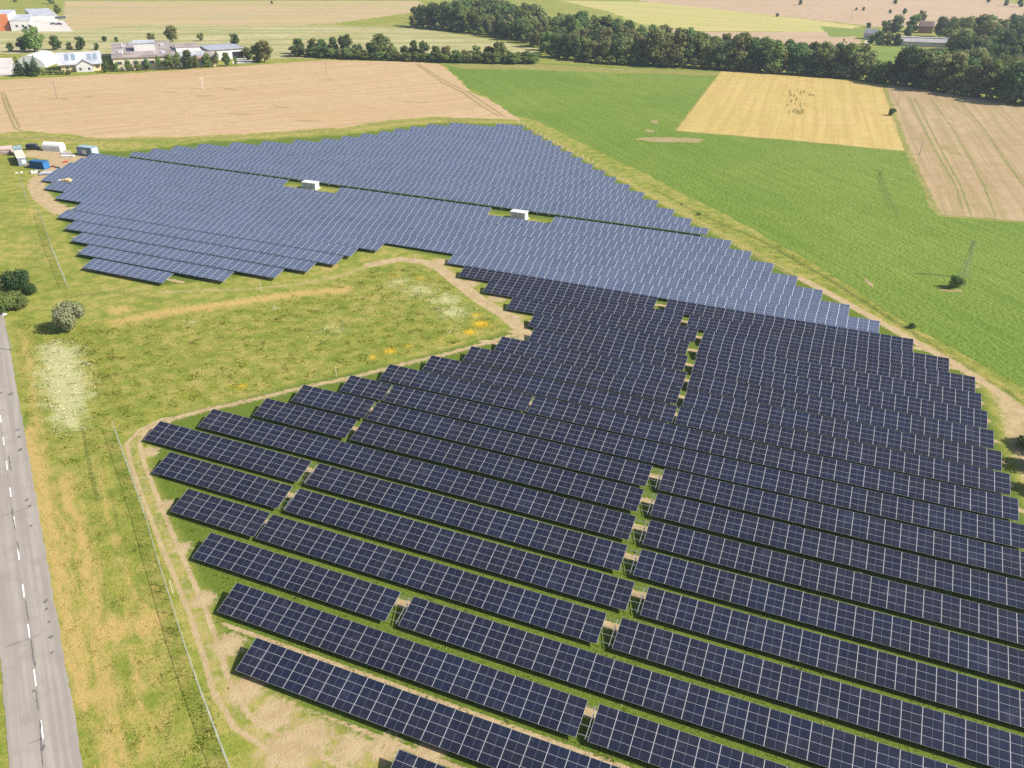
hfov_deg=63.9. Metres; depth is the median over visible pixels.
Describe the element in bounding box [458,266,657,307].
solar table
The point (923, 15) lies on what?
tree
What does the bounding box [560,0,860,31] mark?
field
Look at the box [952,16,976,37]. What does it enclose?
tree
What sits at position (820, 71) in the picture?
shrub
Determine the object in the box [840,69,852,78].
shrub
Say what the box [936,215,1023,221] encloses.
grass margin
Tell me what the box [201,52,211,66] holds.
tree
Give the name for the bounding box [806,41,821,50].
tree
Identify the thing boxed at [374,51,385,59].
shrub
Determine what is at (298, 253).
solar table
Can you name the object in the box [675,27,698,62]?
tree
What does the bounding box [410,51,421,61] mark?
shrub
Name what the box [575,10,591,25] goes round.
tree
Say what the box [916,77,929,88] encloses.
shrub
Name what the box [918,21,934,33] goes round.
brick house
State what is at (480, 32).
shrub
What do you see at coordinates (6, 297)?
bush
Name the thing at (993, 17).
tree
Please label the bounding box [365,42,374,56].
tree
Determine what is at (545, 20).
tree
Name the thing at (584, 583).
solar table
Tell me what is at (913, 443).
solar table
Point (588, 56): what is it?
shrub
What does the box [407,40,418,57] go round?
tree
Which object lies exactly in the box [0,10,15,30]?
orange shop
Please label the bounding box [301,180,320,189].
transformer kiosk
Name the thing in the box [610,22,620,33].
tree
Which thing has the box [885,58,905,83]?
conifer
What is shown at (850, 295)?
verge grass
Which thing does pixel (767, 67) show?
shrub
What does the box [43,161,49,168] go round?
end doors
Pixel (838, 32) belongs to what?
field
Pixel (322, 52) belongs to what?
shrub
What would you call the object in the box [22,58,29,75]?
conifer
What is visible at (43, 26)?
car park
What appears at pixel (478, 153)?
solar table
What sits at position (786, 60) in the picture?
tree
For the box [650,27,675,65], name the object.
tree
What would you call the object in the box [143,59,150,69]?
tree
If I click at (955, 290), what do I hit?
bare patch
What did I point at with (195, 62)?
tree
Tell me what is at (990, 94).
shrub
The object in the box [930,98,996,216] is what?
tyre track
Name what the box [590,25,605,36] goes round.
tree
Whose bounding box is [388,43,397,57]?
tree
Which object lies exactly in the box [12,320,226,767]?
roadside grass
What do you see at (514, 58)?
shrub
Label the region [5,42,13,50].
tree
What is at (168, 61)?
tree
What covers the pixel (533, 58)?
shrub
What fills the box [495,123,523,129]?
solar table
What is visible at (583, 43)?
tree
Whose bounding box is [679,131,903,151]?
grass margin
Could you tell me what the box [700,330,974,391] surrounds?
solar table
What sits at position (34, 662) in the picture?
road crack
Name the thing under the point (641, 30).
tree
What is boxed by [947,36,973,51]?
tree
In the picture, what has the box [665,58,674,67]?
shrub
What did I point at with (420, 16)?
tree
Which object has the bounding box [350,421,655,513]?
solar table
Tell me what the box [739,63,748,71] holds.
shrub
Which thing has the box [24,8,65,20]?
store
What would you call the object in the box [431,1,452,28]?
tree
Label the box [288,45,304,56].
shrub
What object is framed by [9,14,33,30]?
grey hall
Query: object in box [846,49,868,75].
tree
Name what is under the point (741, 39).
tree
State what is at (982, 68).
tree
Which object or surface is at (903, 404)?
solar table
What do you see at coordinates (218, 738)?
wire fence
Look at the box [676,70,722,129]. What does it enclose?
grass margin
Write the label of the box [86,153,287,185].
solar table
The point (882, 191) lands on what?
tyre track
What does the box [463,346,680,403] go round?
solar table
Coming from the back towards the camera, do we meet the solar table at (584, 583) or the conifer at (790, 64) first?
the conifer at (790, 64)
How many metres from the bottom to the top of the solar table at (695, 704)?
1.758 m
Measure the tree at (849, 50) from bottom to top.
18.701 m
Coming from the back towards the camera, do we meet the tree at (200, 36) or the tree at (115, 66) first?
the tree at (200, 36)
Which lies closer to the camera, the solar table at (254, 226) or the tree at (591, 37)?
the solar table at (254, 226)
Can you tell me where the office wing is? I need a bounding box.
[172,43,204,66]
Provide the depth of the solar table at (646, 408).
141.67 m
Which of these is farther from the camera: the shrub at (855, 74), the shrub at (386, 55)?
the shrub at (386, 55)
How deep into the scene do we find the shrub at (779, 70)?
460.76 m
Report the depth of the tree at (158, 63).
443.07 m
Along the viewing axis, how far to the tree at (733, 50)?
469.35 m
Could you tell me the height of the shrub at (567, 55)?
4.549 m
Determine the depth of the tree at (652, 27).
551.90 m
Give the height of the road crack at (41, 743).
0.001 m
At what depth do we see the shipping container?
265.20 m
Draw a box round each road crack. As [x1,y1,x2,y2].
[30,640,35,665]
[40,721,42,765]
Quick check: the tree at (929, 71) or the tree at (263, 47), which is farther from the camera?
the tree at (263, 47)
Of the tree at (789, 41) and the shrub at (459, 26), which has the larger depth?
the shrub at (459, 26)
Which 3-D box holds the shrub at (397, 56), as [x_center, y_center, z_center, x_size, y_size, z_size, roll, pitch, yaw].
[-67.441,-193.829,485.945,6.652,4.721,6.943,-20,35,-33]
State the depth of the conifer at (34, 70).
419.22 m
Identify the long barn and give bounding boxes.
[899,36,947,47]
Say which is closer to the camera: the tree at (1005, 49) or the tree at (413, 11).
the tree at (1005, 49)
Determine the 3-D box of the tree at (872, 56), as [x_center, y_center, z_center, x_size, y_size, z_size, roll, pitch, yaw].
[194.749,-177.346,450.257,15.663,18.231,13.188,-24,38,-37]
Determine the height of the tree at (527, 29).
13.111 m
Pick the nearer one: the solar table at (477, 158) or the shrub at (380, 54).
the solar table at (477, 158)
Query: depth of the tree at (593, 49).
490.62 m
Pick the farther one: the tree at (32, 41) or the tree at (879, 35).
the tree at (879, 35)
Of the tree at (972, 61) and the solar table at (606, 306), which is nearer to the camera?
the solar table at (606, 306)
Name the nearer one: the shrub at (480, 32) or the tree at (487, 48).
the tree at (487, 48)
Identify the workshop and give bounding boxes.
[189,50,215,66]
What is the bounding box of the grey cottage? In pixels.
[863,28,878,39]
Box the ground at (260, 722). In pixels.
[0,0,1023,767]
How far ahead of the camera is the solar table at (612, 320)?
167.16 m
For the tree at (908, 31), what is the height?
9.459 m
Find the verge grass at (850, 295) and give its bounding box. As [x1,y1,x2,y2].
[700,213,1021,396]
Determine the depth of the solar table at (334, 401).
136.83 m
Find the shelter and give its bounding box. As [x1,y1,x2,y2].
[42,141,65,151]
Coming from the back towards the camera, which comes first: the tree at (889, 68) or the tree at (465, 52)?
the tree at (465, 52)
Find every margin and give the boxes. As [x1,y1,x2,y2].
[0,137,98,140]
[5,119,480,140]
[445,63,718,75]
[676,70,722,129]
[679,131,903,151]
[883,84,940,214]
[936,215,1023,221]
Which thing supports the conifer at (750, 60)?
on the ground at (260, 722)
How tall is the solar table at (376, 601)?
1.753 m
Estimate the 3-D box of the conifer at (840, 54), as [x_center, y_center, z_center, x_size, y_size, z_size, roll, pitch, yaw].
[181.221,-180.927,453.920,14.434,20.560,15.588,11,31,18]
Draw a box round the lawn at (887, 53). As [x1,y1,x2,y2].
[873,45,903,62]
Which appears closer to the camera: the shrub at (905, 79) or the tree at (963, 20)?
the shrub at (905, 79)
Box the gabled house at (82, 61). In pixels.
[56,51,101,71]
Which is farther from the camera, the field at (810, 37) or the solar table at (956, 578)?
the field at (810, 37)
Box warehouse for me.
[200,43,243,59]
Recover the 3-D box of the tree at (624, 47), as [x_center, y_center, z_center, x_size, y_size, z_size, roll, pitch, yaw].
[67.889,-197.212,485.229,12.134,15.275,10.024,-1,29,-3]
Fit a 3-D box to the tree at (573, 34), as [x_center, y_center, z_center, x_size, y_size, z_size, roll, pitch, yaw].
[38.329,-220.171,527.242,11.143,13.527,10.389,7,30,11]
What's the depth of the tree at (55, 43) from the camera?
503.35 m
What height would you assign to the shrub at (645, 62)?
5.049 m
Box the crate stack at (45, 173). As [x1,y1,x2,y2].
[39,171,52,174]
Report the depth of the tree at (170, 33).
543.62 m
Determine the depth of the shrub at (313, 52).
491.73 m
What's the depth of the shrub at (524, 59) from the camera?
481.48 m
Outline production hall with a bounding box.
[111,40,177,70]
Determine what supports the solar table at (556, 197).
on the ground at (260, 722)
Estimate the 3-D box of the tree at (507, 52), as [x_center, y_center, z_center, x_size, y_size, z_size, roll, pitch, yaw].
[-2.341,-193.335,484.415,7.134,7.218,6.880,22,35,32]
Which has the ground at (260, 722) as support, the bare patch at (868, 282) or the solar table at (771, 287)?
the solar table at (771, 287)
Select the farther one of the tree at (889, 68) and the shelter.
the tree at (889, 68)
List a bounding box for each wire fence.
[38,208,67,287]
[112,422,229,767]
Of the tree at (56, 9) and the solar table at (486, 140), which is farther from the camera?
the tree at (56, 9)
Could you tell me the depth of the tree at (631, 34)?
503.90 m
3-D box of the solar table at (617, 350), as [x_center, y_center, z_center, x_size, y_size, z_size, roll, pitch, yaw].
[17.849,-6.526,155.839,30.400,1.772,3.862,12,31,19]
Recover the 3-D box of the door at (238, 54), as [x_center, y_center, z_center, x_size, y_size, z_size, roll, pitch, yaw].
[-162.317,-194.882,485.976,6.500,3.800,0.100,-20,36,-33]
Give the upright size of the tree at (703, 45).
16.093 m
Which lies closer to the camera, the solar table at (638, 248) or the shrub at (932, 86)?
the solar table at (638, 248)
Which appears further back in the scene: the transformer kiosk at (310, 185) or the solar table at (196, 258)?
the transformer kiosk at (310, 185)
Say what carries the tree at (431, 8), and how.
on the ground at (260, 722)
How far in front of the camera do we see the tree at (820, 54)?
454.30 m
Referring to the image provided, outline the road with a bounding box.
[0,312,82,767]
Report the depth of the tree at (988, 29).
542.22 m
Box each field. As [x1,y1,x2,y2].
[0,60,520,137]
[61,1,424,29]
[444,62,1023,387]
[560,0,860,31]
[639,0,1023,26]
[644,25,861,45]
[675,70,904,150]
[819,26,864,36]
[887,84,1023,220]
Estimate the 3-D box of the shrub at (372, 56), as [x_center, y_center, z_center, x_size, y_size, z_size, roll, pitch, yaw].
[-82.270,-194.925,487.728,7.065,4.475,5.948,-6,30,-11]
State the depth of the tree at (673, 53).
473.08 m
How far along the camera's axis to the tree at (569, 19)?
577.30 m
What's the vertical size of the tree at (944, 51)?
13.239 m
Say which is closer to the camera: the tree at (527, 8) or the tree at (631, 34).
the tree at (631, 34)
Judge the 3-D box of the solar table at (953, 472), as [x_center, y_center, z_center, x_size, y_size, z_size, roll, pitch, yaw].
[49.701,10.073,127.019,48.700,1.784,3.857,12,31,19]
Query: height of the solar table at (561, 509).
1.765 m
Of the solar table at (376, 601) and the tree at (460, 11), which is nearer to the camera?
the solar table at (376, 601)
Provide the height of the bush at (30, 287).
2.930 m
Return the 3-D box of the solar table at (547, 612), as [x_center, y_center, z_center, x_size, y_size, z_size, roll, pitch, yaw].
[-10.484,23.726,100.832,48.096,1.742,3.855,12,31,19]
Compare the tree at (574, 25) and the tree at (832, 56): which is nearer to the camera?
the tree at (832, 56)
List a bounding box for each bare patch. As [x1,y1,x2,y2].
[636,137,702,142]
[863,278,872,286]
[938,289,962,291]
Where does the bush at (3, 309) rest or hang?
on the ground at (260, 722)
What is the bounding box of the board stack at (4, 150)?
[0,145,12,154]
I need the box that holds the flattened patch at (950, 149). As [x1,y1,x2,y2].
[939,145,960,154]
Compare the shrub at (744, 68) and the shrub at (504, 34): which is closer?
the shrub at (744, 68)
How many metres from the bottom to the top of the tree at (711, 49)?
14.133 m
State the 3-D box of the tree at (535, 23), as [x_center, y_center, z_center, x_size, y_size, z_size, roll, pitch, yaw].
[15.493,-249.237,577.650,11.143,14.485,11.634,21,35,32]
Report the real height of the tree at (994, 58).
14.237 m
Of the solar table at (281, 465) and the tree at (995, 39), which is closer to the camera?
the solar table at (281, 465)
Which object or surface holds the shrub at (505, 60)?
on the crop field at (825, 207)
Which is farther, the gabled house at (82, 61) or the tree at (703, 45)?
the tree at (703, 45)
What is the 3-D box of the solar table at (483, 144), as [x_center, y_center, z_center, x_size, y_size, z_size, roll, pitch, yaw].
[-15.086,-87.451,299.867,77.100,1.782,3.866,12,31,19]
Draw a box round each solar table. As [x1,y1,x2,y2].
[42,173,822,299]
[44,181,849,315]
[51,168,797,285]
[56,191,384,252]
[57,210,342,266]
[63,162,773,272]
[65,221,316,271]
[71,203,357,256]
[71,232,283,279]
[74,157,751,259]
[77,245,232,282]
[82,258,173,284]
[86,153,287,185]
[129,152,708,235]
[144,421,316,482]
[148,148,691,225]
[153,452,297,509]
[171,146,674,215]
[171,489,269,536]
[192,533,409,623]
[196,143,658,206]
[198,409,647,542]
[217,583,596,738]
[228,142,644,198]
[235,638,618,767]
[253,398,356,437]
[256,514,619,646]
[260,141,629,189]
[285,488,645,611]
[291,385,374,418]
[292,140,616,182]
[305,463,639,572]
[320,138,604,175]
[336,187,491,213]
[340,136,593,168]
[340,375,392,399]
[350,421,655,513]
[359,133,582,162]
[366,402,662,487]
[378,131,572,155]
[380,364,533,411]
[383,385,1023,548]
[391,749,446,767]
[393,128,561,150]
[398,596,957,767]
[409,126,552,144]
[422,355,677,422]
[425,124,542,139]
[447,253,879,332]
[449,122,532,134]
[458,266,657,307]
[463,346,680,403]
[483,281,683,325]
[494,337,686,386]
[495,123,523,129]
[506,297,697,341]
[527,395,1018,520]
[528,313,689,354]
[528,328,687,370]
[551,216,731,247]
[587,704,789,767]
[612,618,1023,767]
[633,549,1023,683]
[640,587,1023,727]
[642,520,1023,644]
[650,493,1023,608]
[658,469,1023,576]
[665,299,913,351]
[674,406,1009,494]
[682,389,1001,470]
[686,315,948,371]
[687,373,993,448]
[692,357,987,428]
[696,343,980,409]
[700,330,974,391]
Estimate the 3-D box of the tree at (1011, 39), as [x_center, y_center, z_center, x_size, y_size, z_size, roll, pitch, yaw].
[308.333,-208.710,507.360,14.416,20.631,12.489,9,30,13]
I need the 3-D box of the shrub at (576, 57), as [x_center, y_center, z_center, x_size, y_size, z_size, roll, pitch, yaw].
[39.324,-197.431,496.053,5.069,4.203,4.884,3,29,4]
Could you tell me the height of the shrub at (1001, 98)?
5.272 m
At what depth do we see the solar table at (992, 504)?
123.85 m
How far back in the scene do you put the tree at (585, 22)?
563.30 m
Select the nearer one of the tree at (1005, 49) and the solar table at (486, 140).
the solar table at (486, 140)
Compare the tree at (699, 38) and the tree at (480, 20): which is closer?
the tree at (699, 38)
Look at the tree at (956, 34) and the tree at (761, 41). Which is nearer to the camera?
the tree at (761, 41)
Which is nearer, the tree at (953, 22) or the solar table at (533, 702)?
the solar table at (533, 702)
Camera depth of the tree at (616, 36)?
499.20 m
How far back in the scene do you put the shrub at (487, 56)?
480.13 m
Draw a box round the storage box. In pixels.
[12,145,21,150]
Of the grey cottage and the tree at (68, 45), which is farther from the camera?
the grey cottage
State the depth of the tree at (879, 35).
586.36 m
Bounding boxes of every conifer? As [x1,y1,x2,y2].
[12,56,25,75]
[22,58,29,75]
[27,55,43,75]
[738,32,762,70]
[786,47,797,72]
[828,39,846,73]
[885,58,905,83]
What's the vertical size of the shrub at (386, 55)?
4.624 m
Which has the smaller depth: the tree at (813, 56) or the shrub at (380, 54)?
the tree at (813, 56)
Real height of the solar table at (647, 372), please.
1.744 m
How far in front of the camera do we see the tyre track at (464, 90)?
398.31 m
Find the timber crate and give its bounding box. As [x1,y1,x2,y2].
[61,178,71,181]
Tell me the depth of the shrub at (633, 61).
481.11 m
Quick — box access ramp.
[232,57,253,62]
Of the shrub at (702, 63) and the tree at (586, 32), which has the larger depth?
the tree at (586, 32)
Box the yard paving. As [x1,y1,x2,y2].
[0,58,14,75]
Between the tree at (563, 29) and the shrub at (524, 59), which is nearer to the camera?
the shrub at (524, 59)
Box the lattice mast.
[959,240,974,277]
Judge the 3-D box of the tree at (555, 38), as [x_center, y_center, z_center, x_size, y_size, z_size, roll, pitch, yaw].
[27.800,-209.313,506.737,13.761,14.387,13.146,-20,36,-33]
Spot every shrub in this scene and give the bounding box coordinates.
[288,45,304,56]
[300,48,311,56]
[308,46,320,56]
[315,46,330,57]
[324,48,336,57]
[341,47,355,58]
[353,50,362,57]
[359,52,369,59]
[368,52,378,59]
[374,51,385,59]
[384,52,392,60]
[392,52,403,60]
[401,52,410,60]
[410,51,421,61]
[412,18,420,26]
[420,53,429,61]
[422,18,432,28]
[427,51,439,61]
[435,19,444,29]
[436,52,449,62]
[445,21,454,30]
[446,55,455,62]
[454,21,463,31]
[455,53,463,62]
[463,54,472,62]
[466,26,472,33]
[473,54,483,62]
[476,26,484,34]
[482,51,492,63]
[486,26,497,36]
[490,52,502,63]
[501,30,508,38]
[502,55,509,63]
[508,53,521,63]
[509,29,520,39]
[519,34,527,42]
[520,56,528,63]
[525,52,538,63]
[528,37,536,45]
[549,50,558,57]
[563,52,571,59]
[573,54,579,60]
[582,52,592,62]
[594,56,602,63]
[605,55,615,63]
[617,54,627,64]
[629,58,638,65]
[639,57,649,66]
[652,57,661,66]
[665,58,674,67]
[677,57,687,67]
[688,58,699,68]
[698,59,708,68]
[706,60,717,69]
[717,62,726,70]
[727,62,735,70]
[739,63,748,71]
[753,64,761,72]
[762,62,772,73]
[774,67,783,73]
[786,67,793,74]
[806,67,817,76]
[816,68,828,76]
[829,68,840,77]
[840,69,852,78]
[851,70,861,79]
[866,72,879,81]
[879,74,888,83]
[888,75,896,83]
[896,74,911,85]
[908,79,918,87]
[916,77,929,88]
[927,80,939,90]
[950,85,959,94]
[960,84,973,96]
[972,87,983,97]
[985,90,994,99]
[995,90,1005,100]
[1006,94,1019,102]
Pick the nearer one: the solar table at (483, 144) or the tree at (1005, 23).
the solar table at (483, 144)
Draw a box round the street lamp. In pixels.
[0,313,12,349]
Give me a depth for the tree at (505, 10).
612.47 m
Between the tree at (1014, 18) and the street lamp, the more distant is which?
the tree at (1014, 18)
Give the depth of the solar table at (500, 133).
316.76 m
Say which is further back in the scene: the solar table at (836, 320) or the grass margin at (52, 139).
the grass margin at (52, 139)
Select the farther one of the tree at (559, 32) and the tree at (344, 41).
the tree at (559, 32)
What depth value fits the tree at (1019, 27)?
535.44 m
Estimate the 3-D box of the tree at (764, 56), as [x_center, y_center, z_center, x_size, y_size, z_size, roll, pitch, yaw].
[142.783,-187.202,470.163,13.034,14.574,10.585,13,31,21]
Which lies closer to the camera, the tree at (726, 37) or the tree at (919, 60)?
the tree at (919, 60)
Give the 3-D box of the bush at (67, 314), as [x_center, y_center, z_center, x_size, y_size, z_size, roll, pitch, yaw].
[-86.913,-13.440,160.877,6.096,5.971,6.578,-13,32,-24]
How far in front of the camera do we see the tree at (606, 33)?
507.46 m
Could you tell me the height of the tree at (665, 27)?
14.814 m
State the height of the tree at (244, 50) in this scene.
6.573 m
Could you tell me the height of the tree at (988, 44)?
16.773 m
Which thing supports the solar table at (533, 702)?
on the ground at (260, 722)
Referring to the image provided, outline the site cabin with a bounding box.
[13,150,27,165]
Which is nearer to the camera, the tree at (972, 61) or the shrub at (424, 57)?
the tree at (972, 61)
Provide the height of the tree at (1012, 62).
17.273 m
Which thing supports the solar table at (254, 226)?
on the ground at (260, 722)
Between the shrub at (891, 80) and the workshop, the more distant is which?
the workshop
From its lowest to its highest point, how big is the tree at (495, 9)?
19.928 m
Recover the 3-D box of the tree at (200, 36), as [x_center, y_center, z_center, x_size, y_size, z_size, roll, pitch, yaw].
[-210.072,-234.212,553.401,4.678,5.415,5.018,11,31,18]
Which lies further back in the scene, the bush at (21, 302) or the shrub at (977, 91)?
the shrub at (977, 91)
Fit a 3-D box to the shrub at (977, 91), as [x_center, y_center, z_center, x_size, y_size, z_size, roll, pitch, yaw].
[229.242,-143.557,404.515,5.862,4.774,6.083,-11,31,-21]
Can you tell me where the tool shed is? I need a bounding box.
[76,145,98,155]
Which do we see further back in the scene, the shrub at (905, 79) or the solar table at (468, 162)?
the shrub at (905, 79)
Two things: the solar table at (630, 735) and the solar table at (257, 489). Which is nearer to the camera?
the solar table at (630, 735)
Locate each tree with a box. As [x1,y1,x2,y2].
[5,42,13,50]
[15,37,25,50]
[19,25,44,51]
[48,35,61,49]
[53,4,60,12]
[65,41,72,49]
[74,36,85,49]
[101,60,108,71]
[113,63,119,70]
[124,60,131,70]
[134,60,141,70]
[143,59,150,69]
[146,32,154,39]
[154,55,161,69]
[163,25,177,41]
[163,54,173,68]
[172,52,180,68]
[180,49,193,68]
[192,55,199,66]
[196,33,203,39]
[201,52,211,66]
[212,51,218,65]
[221,52,229,65]
[229,33,239,44]
[241,47,252,56]
[244,50,252,59]
[249,45,260,61]
[255,39,273,62]
[292,38,304,47]
[306,38,316,50]
[314,38,326,53]
[327,36,338,49]
[336,49,344,58]
[337,33,352,56]
[352,44,362,49]
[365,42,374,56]
[369,33,390,56]
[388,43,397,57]
[400,45,407,58]
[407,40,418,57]
[409,6,417,25]
[414,4,430,27]
[418,41,429,54]
[425,2,440,27]
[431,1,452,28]
[431,45,440,56]
[440,45,450,55]
[445,9,459,29]
[451,0,471,20]
[452,4,471,30]
[452,50,461,61]
[461,0,473,6]
[461,49,470,57]
[466,10,476,31]
[470,6,479,15]
[470,45,481,60]
[474,0,485,12]
[474,6,488,30]
[479,2,492,15]
[483,14,495,32]
[483,46,494,52]
[487,0,500,3]
[489,2,507,15]
[493,13,502,36]
[493,41,506,62]
[498,0,511,13]
[498,14,514,37]
[500,6,514,20]
[505,50,513,60]
[506,18,527,39]
[512,6,530,23]
[515,4,535,17]
[521,22,533,42]
[527,6,547,20]
[529,19,541,31]
[531,22,543,46]
[538,30,552,54]
[539,14,552,32]
[545,32,562,57]
[547,24,558,32]
[549,15,565,31]
[553,29,563,48]
[559,26,567,33]
[559,33,572,56]
[562,15,575,33]
[568,20,583,39]
[568,30,579,43]
[572,35,580,55]
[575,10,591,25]
[575,16,591,31]
[576,36,590,59]
[580,27,592,38]
[586,40,601,59]
[587,35,602,43]
[590,14,598,27]
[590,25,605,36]
[593,15,614,30]
[595,26,614,41]
[598,37,612,62]
[609,37,621,62]
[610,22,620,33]
[611,33,627,45]
[613,24,630,34]
[614,17,625,25]
[617,36,634,63]
[624,20,637,32]
[627,29,636,55]
[629,41,643,59]
[632,32,648,64]
[634,27,646,33]
[642,30,665,65]
[647,24,657,30]
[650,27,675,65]
[656,29,690,63]
[659,24,672,32]
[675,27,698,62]
[686,33,709,65]
[698,38,710,64]
[703,34,721,55]
[706,43,721,64]
[710,41,731,69]
[722,33,731,40]
[723,43,740,64]
[732,31,751,70]
[753,44,766,69]
[756,36,770,45]
[761,39,787,72]
[777,48,789,69]
[784,39,794,46]
[785,42,809,64]
[792,49,813,74]
[804,50,819,70]
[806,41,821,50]
[813,48,830,74]
[820,41,833,50]
[822,47,840,76]
[837,42,860,76]
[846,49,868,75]
[859,43,878,77]
[866,59,890,81]
[867,33,876,43]
[874,30,884,44]
[881,20,891,32]
[881,60,893,82]
[884,33,894,44]
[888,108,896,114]
[889,15,905,32]
[893,33,903,45]
[894,45,926,81]
[902,51,934,82]
[903,24,913,35]
[906,14,921,30]
[915,52,938,76]
[918,10,927,20]
[921,54,953,89]
[931,50,969,85]
[933,16,948,36]
[933,49,942,56]
[940,49,948,53]
[943,16,960,37]
[945,27,974,50]
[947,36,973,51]
[950,67,967,86]
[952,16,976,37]
[958,15,974,27]
[958,65,978,93]
[963,56,980,68]
[964,48,974,57]
[966,36,984,49]
[968,55,993,95]
[969,14,991,35]
[969,46,988,58]
[976,34,988,40]
[976,59,1003,95]
[979,18,1002,38]
[982,39,997,56]
[986,55,998,60]
[987,34,1004,46]
[988,14,999,24]
[989,27,1009,37]
[990,70,1007,98]
[991,44,1003,56]
[994,45,1022,59]
[997,18,1010,29]
[997,53,1011,63]
[999,29,1023,50]
[999,61,1023,102]
[1003,57,1022,67]
[1007,13,1023,28]
[1009,20,1023,38]
[1012,52,1023,61]
[1014,39,1023,54]
[1017,0,1023,6]
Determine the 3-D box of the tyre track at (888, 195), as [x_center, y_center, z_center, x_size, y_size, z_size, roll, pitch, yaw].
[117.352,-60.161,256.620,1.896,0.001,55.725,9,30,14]
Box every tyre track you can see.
[0,92,23,131]
[3,92,20,127]
[416,64,499,116]
[419,64,504,116]
[877,172,889,209]
[879,170,898,217]
[909,98,963,208]
[914,98,971,215]
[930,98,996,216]
[958,98,1023,186]
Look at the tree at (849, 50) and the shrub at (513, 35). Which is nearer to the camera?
the tree at (849, 50)
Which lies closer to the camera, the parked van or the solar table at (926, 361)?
the solar table at (926, 361)
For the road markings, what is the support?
on the road
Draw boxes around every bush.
[0,268,29,292]
[0,290,20,309]
[0,303,6,313]
[10,293,29,309]
[20,282,37,294]
[50,299,84,330]
[948,274,964,287]
[1014,435,1023,447]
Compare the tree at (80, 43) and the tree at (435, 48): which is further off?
the tree at (80, 43)
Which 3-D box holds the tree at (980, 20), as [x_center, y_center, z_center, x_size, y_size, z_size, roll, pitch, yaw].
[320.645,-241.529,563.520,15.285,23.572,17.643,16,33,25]
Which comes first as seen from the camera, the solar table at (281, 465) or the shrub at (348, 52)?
the solar table at (281, 465)
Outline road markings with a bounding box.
[0,415,43,739]
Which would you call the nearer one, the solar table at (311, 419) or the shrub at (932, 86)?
the solar table at (311, 419)
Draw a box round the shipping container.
[28,159,49,169]
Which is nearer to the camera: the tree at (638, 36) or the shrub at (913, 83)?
the shrub at (913, 83)
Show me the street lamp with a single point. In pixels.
(5, 330)
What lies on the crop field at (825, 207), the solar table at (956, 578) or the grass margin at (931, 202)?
the grass margin at (931, 202)
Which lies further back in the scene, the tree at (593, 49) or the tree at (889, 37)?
the tree at (889, 37)
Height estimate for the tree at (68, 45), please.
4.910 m
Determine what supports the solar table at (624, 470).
on the ground at (260, 722)
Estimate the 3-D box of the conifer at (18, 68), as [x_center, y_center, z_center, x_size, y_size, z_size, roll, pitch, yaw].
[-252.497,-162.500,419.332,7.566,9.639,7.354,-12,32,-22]
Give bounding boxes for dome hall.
[16,50,56,67]
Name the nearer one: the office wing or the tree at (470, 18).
the office wing
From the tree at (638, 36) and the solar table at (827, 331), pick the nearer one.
the solar table at (827, 331)
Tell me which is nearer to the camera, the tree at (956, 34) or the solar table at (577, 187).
the solar table at (577, 187)
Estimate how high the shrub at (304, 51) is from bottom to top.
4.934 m
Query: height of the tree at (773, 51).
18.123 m
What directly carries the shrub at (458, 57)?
on the ground at (260, 722)
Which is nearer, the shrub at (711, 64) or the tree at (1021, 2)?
the shrub at (711, 64)
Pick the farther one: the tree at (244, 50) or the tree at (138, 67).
the tree at (244, 50)
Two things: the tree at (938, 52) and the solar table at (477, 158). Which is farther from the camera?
the tree at (938, 52)
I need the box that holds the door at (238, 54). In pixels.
[232,51,243,57]
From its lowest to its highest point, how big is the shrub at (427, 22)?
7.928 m
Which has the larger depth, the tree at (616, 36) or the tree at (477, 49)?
the tree at (616, 36)
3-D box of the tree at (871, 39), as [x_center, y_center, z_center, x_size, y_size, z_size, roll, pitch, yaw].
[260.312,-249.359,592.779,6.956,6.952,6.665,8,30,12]
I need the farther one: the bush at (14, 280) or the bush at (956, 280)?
the bush at (956, 280)
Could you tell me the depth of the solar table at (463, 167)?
271.10 m
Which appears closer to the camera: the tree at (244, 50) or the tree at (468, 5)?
the tree at (244, 50)
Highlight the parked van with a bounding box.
[25,143,40,149]
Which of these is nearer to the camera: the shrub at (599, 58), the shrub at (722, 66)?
the shrub at (722, 66)
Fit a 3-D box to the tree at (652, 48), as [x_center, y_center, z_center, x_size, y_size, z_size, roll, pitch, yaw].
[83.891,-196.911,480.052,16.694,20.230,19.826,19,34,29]
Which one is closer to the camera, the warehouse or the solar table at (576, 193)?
the solar table at (576, 193)
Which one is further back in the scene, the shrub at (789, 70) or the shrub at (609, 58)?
the shrub at (609, 58)
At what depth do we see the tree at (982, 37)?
517.32 m
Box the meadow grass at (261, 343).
[61,264,501,428]
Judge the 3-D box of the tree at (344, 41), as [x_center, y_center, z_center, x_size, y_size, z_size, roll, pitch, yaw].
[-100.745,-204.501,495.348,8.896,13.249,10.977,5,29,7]
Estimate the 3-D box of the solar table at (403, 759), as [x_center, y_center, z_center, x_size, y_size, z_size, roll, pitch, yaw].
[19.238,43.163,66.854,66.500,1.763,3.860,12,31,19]
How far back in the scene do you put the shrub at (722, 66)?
470.47 m
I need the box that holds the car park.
[33,20,71,31]
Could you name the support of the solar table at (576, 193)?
on the ground at (260, 722)
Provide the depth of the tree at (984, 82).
398.50 m
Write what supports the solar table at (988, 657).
on the ground at (260, 722)
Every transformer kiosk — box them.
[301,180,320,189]
[510,209,528,219]
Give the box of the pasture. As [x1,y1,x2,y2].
[0,25,539,60]
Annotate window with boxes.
[54,16,65,18]

